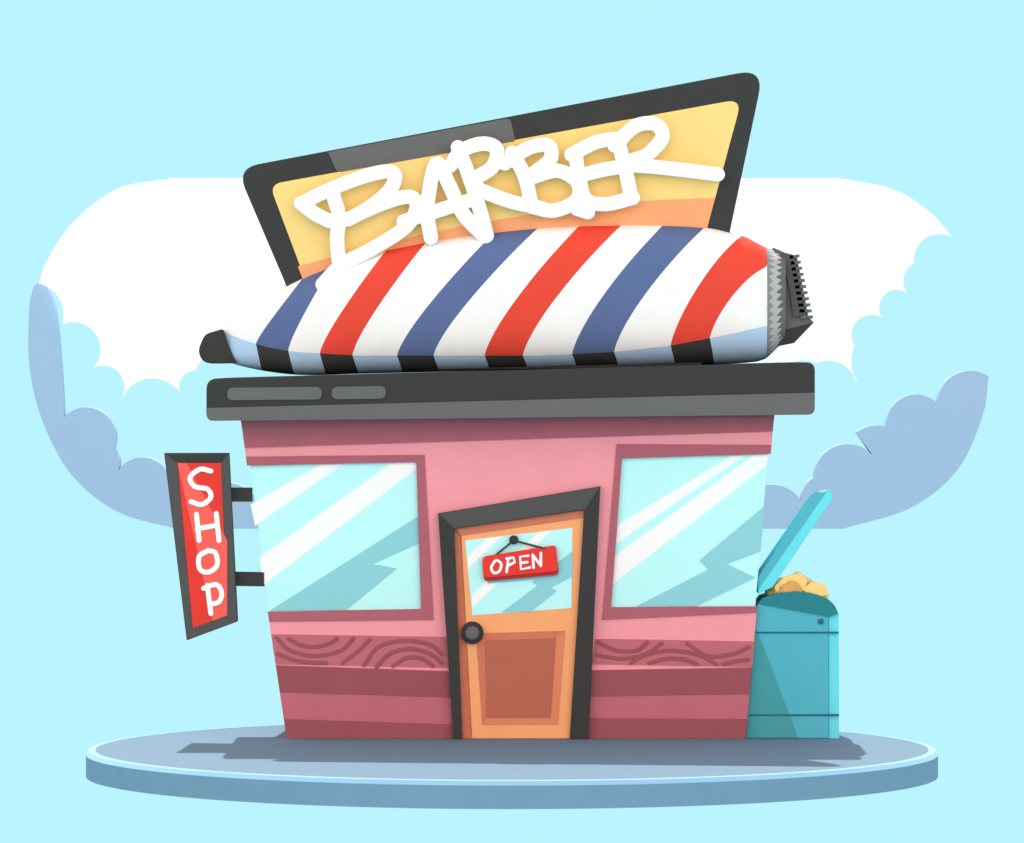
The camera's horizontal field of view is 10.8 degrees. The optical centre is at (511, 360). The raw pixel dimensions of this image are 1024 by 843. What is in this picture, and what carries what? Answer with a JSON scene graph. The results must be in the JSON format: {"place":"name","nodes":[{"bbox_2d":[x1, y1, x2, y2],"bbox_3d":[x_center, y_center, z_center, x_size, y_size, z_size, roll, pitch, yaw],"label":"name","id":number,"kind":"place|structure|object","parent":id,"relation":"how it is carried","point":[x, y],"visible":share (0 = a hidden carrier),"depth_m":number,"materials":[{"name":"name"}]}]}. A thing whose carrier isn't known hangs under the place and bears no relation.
{"place":"outdoors","nodes":[
{"label":"outdoors","id":0,"kind":"place"},
{"bbox_2d":[39,178,951,398],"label":"cloud","id":1,"kind":"structure","parent":0,"point":[158,279],"depth_m":72.00,"materials":[{"name":"white"}]},
{"bbox_2d":[28,282,988,528],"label":"cloud","id":2,"kind":"structure","parent":0,"point":[918,446],"depth_m":72.60,"materials":[{"name":"blue"}]},
{"bbox_2d":[0,0,1023,412],"bbox_3d":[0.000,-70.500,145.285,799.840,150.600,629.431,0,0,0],"label":"sky","id":3,"kind":"structure","parent":0,"point":[920,102],"depth_m":458.77,"materials":[{"name":"blue"}]},
{"bbox_2d":[0,413,1023,842],"bbox_3d":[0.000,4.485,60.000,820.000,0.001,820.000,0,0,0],"label":"ground","id":4,"kind":"structure","parent":0,"point":[924,597],"depth_m":79.98,"materials":[{"name":"blue"}]},
{"bbox_2d":[86,725,937,808],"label":"round pavement","id":5,"kind":"structure","parent":0,"point":[273,764],"depth_m":55.91,"materials":[{"name":"blue concrete"}]},
{"bbox_2d":[206,362,814,738],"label":"barber shop","id":6,"kind":"structure","parent":5,"relation":"on","point":[390,511],"depth_m":59.98},
{"bbox_2d":[164,453,264,639],"bbox_3d":[-3.302,2.066,60.027,1.103,2.074,0.266,0,0,0],"label":"shop sign","id":7,"kind":"object","parent":6,"relation":"attached to","point":[203,495],"visible":1,"depth_m":59.91,"materials":[{"name":"red metal"}]},
{"bbox_2d":[246,455,433,621],"bbox_3d":[-1.911,1.975,60.010,2.082,1.850,0.050,0,0,0],"label":"window frame","id":8,"kind":"structure","parent":6,"relation":"in","point":[426,611],"depth_m":59.99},
{"bbox_2d":[243,72,759,369],"bbox_3d":[-0.121,-1.557,60.786,5.811,3.357,0.348,0,0,0],"label":"barber billboard","id":9,"kind":"object","parent":6,"relation":"on","point":[674,155],"visible":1,"depth_m":60.79},
{"bbox_2d":[199,225,813,374],"bbox_3d":[-0.066,-0.691,61.250,6.926,1.721,1.500,0,0,0],"label":"hair clipper","id":10,"kind":"object","parent":6,"relation":"on","point":[596,295],"visible":0.94,"depth_m":60.54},
{"bbox_2d":[482,535,557,580],"bbox_3d":[0.094,2.193,59.906,0.842,0.506,0.068,0,0,0],"label":"open sign","id":11,"kind":"object","parent":6,"relation":"attached to","point":[537,561],"visible":1,"depth_m":59.89,"materials":[{"name":"red paint"}]},
{"bbox_2d":[485,638,555,717],"bbox_3d":[0.095,3.521,59.943,0.789,0.889,0.010,0,0,0],"label":"door panel","id":12,"kind":"structure","parent":6,"relation":"in","point":[519,672],"depth_m":59.93,"materials":[{"name":"brown wood"}]},
{"bbox_2d":[462,518,582,737],"bbox_3d":[0.117,2.965,59.965,1.354,2.453,0.030,0,0,0],"label":"door leaf","id":13,"kind":"structure","parent":6,"relation":"in","point":[565,620],"depth_m":59.95,"materials":[{"name":"orange wood"}]},
{"bbox_2d":[602,444,771,619],"bbox_3d":[1.940,1.905,60.010,1.880,1.950,0.050,0,0,0],"label":"window frame","id":14,"kind":"structure","parent":6,"relation":"in","point":[622,450],"depth_m":59.99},
{"bbox_2d":[746,490,838,737],"bbox_3d":[3.116,2.831,60.489,1.039,2.741,0.902,0,0,0],"label":"rubbish bin","id":15,"kind":"object","parent":5,"relation":"on","point":[794,687],"visible":0.99,"depth_m":60.06,"materials":[{"name":"metal"}]}
]}

